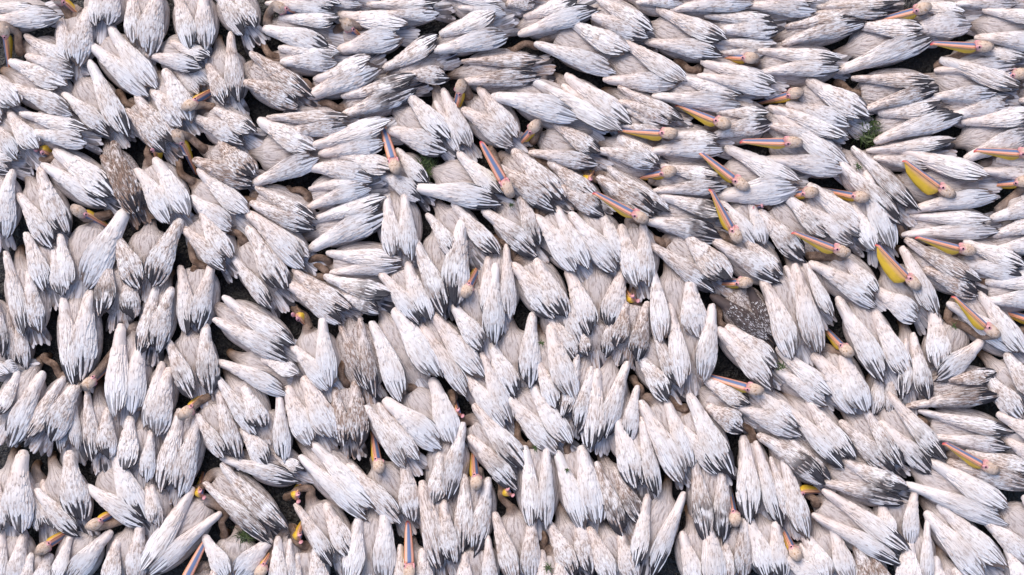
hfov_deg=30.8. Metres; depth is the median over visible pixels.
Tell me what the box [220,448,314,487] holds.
pelican
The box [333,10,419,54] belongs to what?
pelican
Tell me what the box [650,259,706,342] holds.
pelican
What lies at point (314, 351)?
pelican
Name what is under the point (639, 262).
pelican
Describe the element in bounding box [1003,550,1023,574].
pelican
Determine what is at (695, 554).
pelican
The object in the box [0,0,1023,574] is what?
water
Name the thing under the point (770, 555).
pelican
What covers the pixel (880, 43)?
pelican
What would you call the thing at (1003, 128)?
pelican
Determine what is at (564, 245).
pelican
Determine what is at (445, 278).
pelican
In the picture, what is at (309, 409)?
pelican
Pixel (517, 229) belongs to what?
pelican
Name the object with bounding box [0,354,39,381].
pelican
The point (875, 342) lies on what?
pelican
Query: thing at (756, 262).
pelican
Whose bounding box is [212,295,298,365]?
pelican
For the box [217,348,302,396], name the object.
pelican
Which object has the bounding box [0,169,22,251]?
pelican
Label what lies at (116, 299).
pelican
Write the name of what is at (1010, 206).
pelican
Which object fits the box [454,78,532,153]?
pelican
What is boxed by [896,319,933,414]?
pelican
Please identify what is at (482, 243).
pelican
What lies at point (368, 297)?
pelican
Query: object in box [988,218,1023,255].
pelican
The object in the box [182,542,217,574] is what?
pelican
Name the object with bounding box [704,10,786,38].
pelican
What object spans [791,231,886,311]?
pelican
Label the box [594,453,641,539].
pelican
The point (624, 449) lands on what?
pelican
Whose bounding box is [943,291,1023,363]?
pelican
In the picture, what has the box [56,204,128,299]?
pelican
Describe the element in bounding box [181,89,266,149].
pelican
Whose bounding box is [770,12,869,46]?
pelican
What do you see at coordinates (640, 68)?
pelican
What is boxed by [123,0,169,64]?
pelican
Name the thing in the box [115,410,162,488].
pelican
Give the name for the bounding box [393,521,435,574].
pelican
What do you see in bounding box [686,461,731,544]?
pelican
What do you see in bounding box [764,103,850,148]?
pelican
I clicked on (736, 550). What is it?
pelican
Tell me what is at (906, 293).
pelican
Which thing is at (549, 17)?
pelican
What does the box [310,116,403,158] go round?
pelican
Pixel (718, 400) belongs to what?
pelican
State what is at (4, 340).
pelican
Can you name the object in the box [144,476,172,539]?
pelican
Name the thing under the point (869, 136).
water weed
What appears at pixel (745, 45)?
pelican
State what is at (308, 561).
pelican
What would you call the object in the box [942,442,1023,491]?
pelican
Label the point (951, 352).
pelican
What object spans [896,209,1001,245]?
pelican
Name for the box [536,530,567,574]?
pelican
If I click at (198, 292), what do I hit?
pelican
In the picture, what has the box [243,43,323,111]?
pelican
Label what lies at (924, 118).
pelican
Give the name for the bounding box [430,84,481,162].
pelican
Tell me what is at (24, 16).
pelican
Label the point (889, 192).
pelican
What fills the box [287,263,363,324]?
pelican
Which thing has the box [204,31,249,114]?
pelican
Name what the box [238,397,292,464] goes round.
pelican
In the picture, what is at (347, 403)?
pelican
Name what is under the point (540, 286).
pelican
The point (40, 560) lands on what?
pelican
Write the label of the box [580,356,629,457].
pelican
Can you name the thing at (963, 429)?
pelican
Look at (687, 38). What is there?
pelican
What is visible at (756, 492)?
pelican
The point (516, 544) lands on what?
pelican
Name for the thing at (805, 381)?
pelican
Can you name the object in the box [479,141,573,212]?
pelican
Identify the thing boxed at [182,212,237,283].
pelican
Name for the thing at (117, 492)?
pelican
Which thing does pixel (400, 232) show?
pelican
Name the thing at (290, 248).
pelican
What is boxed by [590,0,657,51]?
pelican
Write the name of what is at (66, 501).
pelican
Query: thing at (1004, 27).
pelican
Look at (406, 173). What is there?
pelican
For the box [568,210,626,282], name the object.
pelican
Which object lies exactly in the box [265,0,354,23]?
pelican
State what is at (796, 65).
pelican
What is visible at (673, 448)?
pelican
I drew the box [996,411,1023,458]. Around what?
pelican
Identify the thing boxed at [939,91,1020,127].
pelican
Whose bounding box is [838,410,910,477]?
pelican
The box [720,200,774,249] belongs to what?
pelican
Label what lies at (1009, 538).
pelican
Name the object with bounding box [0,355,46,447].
pelican
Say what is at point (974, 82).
pelican
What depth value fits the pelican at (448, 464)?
14.97 m
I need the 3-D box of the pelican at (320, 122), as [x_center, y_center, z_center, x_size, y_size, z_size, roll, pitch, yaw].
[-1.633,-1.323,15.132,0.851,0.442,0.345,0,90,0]
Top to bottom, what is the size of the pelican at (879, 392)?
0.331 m
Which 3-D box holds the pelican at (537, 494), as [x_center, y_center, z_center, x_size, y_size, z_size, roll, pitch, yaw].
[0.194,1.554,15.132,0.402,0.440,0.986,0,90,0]
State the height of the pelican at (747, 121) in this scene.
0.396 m
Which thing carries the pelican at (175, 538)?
on the water
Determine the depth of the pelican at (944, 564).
15.02 m
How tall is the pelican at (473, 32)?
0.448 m
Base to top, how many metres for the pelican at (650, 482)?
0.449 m
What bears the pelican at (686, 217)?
on the water
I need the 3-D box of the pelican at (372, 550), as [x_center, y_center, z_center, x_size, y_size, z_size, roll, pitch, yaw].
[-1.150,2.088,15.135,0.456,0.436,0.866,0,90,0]
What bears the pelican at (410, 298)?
on the water
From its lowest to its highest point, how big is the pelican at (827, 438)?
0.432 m
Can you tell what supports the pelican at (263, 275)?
on the water
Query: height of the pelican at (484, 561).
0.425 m
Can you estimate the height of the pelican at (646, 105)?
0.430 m
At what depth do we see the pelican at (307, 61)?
14.96 m
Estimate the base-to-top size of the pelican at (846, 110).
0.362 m
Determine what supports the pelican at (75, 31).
on the water
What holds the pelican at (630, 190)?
on the water
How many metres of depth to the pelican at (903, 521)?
14.99 m
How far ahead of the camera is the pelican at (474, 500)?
14.97 m
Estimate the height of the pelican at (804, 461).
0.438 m
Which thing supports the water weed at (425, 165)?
on the water
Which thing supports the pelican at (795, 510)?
on the water
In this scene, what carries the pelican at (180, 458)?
on the water
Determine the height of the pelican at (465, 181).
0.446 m
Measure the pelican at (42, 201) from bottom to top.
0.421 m
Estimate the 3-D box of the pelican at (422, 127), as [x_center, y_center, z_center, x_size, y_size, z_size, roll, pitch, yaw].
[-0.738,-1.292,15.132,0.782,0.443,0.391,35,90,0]
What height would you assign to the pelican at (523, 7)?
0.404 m
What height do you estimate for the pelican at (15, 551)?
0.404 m
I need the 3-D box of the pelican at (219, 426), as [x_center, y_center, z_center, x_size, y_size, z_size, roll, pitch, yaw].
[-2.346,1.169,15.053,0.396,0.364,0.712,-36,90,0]
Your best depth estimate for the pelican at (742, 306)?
14.98 m
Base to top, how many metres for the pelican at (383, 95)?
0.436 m
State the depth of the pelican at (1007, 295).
14.98 m
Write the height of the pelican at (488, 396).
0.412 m
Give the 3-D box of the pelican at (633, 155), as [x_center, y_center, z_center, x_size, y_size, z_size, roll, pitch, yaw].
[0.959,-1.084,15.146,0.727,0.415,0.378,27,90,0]
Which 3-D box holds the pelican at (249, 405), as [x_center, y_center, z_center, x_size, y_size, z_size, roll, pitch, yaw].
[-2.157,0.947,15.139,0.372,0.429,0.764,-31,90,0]
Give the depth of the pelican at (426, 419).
14.97 m
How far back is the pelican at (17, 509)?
14.95 m
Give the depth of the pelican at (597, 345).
15.02 m
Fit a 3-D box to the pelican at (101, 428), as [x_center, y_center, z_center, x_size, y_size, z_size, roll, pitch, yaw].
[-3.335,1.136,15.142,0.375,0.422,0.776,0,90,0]
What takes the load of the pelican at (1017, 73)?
on the water
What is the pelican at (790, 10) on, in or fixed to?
on the water
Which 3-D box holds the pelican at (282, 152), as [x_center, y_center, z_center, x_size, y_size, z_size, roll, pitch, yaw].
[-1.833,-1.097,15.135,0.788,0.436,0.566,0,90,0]
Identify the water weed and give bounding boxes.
[228,526,253,547]
[414,154,438,183]
[541,562,554,571]
[776,360,787,370]
[852,115,885,149]
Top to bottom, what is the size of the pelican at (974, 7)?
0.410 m
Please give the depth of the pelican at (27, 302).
14.98 m
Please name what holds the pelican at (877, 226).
on the water
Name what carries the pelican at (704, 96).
on the water
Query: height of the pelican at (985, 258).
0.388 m
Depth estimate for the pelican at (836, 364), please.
14.96 m
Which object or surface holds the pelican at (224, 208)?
on the water
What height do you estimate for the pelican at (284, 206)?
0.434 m
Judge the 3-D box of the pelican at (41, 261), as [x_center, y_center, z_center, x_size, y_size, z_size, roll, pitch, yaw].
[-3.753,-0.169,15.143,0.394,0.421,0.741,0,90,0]
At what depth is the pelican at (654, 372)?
14.97 m
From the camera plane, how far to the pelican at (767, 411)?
14.95 m
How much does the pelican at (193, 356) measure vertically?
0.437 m
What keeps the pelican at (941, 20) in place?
on the water
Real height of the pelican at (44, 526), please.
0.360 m
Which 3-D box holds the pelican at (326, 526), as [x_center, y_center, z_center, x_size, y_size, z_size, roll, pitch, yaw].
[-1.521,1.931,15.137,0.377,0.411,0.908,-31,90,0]
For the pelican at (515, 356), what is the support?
on the water
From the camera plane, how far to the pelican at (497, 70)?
14.97 m
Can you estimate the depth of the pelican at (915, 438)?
14.97 m
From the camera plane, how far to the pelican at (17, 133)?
14.95 m
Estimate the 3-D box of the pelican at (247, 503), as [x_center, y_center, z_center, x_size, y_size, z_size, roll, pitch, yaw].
[-2.155,1.752,15.137,0.947,0.415,0.385,37,90,0]
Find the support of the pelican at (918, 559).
on the water
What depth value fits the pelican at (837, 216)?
14.95 m
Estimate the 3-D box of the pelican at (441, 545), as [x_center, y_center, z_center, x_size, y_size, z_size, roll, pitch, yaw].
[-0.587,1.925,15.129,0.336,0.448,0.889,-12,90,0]
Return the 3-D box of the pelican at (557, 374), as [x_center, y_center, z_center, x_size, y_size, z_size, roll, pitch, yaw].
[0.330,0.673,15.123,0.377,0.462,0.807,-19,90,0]
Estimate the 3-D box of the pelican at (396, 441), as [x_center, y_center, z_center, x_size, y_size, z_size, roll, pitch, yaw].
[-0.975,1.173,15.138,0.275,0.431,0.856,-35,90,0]
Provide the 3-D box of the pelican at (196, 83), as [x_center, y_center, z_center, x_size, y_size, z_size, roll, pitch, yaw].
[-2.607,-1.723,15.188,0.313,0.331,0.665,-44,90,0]
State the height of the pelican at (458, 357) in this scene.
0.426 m
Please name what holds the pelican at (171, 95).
on the water
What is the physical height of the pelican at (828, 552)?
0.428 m
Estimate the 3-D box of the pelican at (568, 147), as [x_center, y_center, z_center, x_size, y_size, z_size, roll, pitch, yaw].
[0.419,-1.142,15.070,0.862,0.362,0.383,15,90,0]
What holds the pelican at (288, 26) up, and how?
on the water
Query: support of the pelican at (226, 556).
on the water
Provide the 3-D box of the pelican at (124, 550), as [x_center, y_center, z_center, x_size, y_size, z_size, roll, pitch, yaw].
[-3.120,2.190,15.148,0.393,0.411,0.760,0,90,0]
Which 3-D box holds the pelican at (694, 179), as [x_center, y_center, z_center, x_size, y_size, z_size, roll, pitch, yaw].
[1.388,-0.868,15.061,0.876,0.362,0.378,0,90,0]
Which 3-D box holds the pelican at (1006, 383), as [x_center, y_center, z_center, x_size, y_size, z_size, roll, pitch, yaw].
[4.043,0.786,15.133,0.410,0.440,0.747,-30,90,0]
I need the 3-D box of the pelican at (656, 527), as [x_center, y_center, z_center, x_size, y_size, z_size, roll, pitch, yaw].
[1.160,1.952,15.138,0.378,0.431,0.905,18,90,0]
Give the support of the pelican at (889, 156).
on the water
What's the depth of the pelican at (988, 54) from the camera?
14.96 m
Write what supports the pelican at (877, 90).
on the water
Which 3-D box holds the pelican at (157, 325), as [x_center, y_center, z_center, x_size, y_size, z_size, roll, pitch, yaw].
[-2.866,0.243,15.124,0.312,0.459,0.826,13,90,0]
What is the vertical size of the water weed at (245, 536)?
0.182 m
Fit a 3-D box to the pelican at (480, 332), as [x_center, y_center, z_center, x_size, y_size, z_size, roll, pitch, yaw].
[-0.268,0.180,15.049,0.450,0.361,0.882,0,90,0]
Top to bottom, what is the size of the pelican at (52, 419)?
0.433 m
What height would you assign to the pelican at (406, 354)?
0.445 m
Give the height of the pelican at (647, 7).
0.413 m
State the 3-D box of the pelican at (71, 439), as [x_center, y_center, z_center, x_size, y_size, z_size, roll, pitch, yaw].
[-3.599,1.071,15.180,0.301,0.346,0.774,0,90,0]
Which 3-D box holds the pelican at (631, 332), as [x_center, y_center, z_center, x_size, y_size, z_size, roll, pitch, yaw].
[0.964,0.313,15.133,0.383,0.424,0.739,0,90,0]
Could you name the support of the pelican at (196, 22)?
on the water
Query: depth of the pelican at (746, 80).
14.96 m
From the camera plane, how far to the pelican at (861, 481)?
14.96 m
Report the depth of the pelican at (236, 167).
14.97 m
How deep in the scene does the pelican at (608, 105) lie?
14.97 m
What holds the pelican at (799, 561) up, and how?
on the water
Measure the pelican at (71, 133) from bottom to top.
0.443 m
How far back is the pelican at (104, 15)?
14.97 m
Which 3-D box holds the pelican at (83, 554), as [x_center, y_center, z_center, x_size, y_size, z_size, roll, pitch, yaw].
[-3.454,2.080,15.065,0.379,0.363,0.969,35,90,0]
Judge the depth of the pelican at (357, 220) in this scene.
14.98 m
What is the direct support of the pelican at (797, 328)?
on the water
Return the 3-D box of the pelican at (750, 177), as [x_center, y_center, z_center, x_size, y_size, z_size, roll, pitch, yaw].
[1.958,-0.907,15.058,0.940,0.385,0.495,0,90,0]
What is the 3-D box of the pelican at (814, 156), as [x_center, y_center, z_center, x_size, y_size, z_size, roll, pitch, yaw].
[2.334,-1.103,15.059,0.966,0.385,0.419,27,90,0]
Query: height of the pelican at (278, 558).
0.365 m
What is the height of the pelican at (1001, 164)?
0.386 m
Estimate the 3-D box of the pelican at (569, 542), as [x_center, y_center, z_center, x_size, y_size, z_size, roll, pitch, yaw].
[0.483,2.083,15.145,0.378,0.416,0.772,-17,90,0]
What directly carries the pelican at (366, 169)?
on the water
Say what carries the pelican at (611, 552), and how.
on the water
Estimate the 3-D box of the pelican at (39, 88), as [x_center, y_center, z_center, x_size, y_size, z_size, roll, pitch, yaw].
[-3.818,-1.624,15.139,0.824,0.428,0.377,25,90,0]
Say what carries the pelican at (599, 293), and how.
on the water
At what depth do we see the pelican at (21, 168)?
15.07 m
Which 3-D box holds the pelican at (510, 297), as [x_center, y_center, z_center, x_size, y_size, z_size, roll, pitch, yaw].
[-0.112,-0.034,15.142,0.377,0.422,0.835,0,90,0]
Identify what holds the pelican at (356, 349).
on the water
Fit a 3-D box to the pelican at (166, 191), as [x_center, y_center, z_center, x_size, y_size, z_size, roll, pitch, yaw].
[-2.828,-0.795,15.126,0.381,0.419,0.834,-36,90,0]
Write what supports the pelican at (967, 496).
on the water
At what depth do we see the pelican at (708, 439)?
14.94 m
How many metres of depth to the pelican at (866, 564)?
14.96 m
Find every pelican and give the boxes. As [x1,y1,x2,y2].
[0,0,64,32]
[0,21,89,82]
[0,58,76,116]
[0,74,30,123]
[0,110,46,175]
[0,150,31,181]
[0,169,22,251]
[0,300,12,357]
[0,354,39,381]
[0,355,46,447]
[0,445,34,537]
[0,529,35,574]
[3,244,51,348]
[4,306,35,373]
[16,166,72,248]
[19,110,103,154]
[20,532,64,574]
[23,232,66,311]
[24,352,82,456]
[30,459,60,543]
[33,450,99,536]
[34,145,121,218]
[50,511,122,574]
[52,0,96,81]
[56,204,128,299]
[56,396,87,465]
[57,289,102,392]
[61,59,138,148]
[79,380,122,475]
[80,321,153,427]
[84,0,126,43]
[86,456,150,535]
[91,26,158,100]
[93,260,141,332]
[100,138,154,230]
[101,524,147,574]
[115,89,191,165]
[115,218,183,302]
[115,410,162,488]
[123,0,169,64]
[133,144,193,238]
[135,269,177,366]
[140,486,230,574]
[141,353,179,439]
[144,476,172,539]
[145,34,209,74]
[149,66,205,135]
[154,408,205,506]
[166,323,219,411]
[171,128,271,191]
[172,0,218,65]
[173,65,217,103]
[175,156,253,238]
[175,260,220,335]
[177,388,246,470]
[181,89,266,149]
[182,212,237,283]
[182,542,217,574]
[194,462,289,545]
[202,524,272,574]
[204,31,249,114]
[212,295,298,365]
[216,0,270,54]
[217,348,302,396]
[217,369,270,444]
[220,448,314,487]
[226,225,297,317]
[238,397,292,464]
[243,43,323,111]
[244,184,318,233]
[244,208,325,275]
[248,117,319,186]
[254,529,300,574]
[262,1,344,48]
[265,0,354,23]
[266,44,351,75]
[266,105,361,139]
[282,484,351,574]
[283,375,338,452]
[285,175,388,210]
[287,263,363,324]
[288,521,329,574]
[289,304,343,402]
[295,439,376,522]
[302,53,387,99]
[302,191,389,251]
[308,241,415,282]
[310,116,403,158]
[311,154,389,189]
[317,72,432,118]
[323,274,394,315]
[329,360,369,460]
[330,0,378,10]
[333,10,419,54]
[336,318,388,404]
[341,508,396,574]
[346,429,420,537]
[364,400,428,476]
[366,0,455,26]
[368,307,443,401]
[377,191,422,267]
[378,261,434,326]
[379,127,437,212]
[382,33,461,84]
[382,377,467,451]
[386,95,463,161]
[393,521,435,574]
[416,151,515,211]
[416,214,469,320]
[418,480,460,574]
[419,311,484,400]
[424,422,470,504]
[425,198,500,271]
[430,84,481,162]
[434,10,519,56]
[446,48,555,93]
[448,0,520,21]
[448,389,523,492]
[451,262,504,361]
[452,453,496,557]
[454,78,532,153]
[456,535,499,574]
[465,352,522,434]
[477,234,519,333]
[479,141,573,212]
[481,196,551,263]
[488,312,541,398]
[491,78,622,142]
[492,485,540,574]
[499,238,569,319]
[502,0,548,17]
[507,22,630,76]
[508,0,600,39]
[509,383,579,455]
[514,420,558,540]
[521,119,613,171]
[528,147,615,217]
[533,205,592,282]
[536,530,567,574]
[537,323,579,415]
[540,289,585,360]
[547,501,596,574]
[551,72,631,135]
[554,442,605,533]
[559,354,594,439]
[564,263,625,334]
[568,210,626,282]
[578,318,614,368]
[580,166,670,231]
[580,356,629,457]
[586,518,640,574]
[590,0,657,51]
[592,192,659,301]
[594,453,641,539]
[598,132,668,177]
[601,85,693,128]
[603,40,687,93]
[608,385,641,488]
[610,285,651,370]
[618,124,734,161]
[619,108,662,139]
[623,0,682,16]
[629,374,696,489]
[630,474,685,574]
[633,417,661,501]
[635,323,686,404]
[640,161,731,198]
[644,7,737,62]
[646,194,729,243]
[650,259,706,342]
[651,232,736,296]
[652,70,755,115]
[667,303,717,395]
[668,393,737,486]
[670,0,755,19]
[673,58,788,99]
[674,504,726,574]
[675,100,780,145]
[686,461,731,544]
[697,376,759,434]
[699,145,810,205]
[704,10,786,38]
[708,189,783,284]
[710,276,775,348]
[710,374,805,441]
[715,304,785,391]
[717,37,777,63]
[718,489,752,574]
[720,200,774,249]
[724,42,851,86]
[736,423,784,528]
[739,114,850,184]
[748,0,828,22]
[748,513,789,574]
[753,196,831,262]
[756,77,873,139]
[756,432,835,495]
[759,263,824,366]
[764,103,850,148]
[768,449,811,540]
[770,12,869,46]
[774,346,836,414]
[776,389,856,468]
[783,256,836,329]
[783,527,819,574]
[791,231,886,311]
[794,182,869,258]
[800,485,911,565]
[801,509,856,574]
[810,328,871,414]
[814,0,904,21]
[823,170,898,267]
[824,457,910,506]
[831,18,938,74]
[831,68,938,113]
[835,296,912,390]
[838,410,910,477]
[839,145,920,230]
[852,545,890,574]
[862,135,957,171]
[865,96,963,144]
[865,373,898,415]
[873,0,982,40]
[873,244,943,335]
[873,491,919,543]
[876,391,946,474]
[894,520,935,574]
[895,150,1001,213]
[895,237,988,299]
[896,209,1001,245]
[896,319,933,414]
[905,365,998,408]
[906,458,1009,525]
[915,236,1023,279]
[917,408,1014,452]
[918,495,1008,574]
[921,310,985,382]
[923,56,1022,102]
[930,39,1023,74]
[933,542,963,574]
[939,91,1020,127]
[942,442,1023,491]
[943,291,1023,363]
[944,0,1023,16]
[950,106,1023,160]
[970,7,1023,51]
[973,147,1023,180]
[977,349,1023,419]
[979,269,1023,311]
[984,495,1023,565]
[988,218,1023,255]
[989,176,1023,221]
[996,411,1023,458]
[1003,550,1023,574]
[1008,312,1023,333]
[1009,68,1023,105]
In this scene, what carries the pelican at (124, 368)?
on the water
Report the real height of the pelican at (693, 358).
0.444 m
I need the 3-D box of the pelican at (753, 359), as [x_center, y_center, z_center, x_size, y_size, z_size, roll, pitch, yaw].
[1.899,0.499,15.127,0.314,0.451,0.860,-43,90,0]
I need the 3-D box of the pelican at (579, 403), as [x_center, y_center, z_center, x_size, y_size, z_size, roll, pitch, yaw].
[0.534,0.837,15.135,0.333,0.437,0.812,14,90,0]
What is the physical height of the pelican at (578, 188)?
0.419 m
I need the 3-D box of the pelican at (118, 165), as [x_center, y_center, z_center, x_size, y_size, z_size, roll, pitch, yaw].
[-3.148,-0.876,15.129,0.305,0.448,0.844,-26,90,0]
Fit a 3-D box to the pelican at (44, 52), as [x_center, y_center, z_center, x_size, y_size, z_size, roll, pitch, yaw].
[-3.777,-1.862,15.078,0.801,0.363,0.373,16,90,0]
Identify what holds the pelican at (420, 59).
on the water
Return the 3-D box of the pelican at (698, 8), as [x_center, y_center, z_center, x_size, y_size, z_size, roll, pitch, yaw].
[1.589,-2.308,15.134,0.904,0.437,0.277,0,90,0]
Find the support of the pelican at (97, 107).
on the water
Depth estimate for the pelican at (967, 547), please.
14.96 m
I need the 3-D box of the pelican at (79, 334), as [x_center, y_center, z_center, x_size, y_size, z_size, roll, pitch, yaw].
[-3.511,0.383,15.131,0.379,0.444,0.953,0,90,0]
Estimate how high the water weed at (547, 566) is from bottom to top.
0.019 m
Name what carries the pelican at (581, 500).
on the water
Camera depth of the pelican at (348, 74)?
14.96 m
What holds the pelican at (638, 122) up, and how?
on the water
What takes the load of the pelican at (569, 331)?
on the water
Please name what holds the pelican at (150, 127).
on the water
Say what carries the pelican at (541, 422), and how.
on the water
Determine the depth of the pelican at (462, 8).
14.96 m
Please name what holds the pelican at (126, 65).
on the water
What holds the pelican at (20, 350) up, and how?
on the water
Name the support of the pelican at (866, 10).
on the water
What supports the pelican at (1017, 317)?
on the water
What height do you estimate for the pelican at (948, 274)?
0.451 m
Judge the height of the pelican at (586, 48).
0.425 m
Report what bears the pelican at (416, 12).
on the water
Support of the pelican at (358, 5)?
on the water
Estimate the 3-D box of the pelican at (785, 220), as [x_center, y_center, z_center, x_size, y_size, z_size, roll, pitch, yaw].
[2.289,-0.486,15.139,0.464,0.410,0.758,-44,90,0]
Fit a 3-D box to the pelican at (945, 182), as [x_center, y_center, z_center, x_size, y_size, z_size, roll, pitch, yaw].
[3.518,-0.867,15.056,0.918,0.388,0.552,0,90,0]
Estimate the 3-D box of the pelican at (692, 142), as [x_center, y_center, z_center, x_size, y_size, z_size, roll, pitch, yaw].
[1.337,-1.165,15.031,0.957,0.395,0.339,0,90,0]
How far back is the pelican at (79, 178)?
14.96 m
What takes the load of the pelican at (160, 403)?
on the water
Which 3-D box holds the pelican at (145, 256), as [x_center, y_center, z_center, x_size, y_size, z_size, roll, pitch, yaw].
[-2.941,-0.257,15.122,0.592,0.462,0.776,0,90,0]
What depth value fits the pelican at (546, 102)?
14.93 m
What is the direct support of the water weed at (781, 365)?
on the water
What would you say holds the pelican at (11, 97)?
on the water
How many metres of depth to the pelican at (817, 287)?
14.98 m
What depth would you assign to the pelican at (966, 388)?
14.96 m
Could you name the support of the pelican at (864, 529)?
on the water
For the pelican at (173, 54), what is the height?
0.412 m
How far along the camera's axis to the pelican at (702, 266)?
14.96 m
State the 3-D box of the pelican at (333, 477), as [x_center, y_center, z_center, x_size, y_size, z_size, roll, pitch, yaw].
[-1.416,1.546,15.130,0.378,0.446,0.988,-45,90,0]
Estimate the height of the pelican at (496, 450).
0.425 m
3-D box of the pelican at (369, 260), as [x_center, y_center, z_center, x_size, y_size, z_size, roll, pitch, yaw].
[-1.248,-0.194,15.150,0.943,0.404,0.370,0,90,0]
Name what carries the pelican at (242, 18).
on the water
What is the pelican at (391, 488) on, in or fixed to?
on the water
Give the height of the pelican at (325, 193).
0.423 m

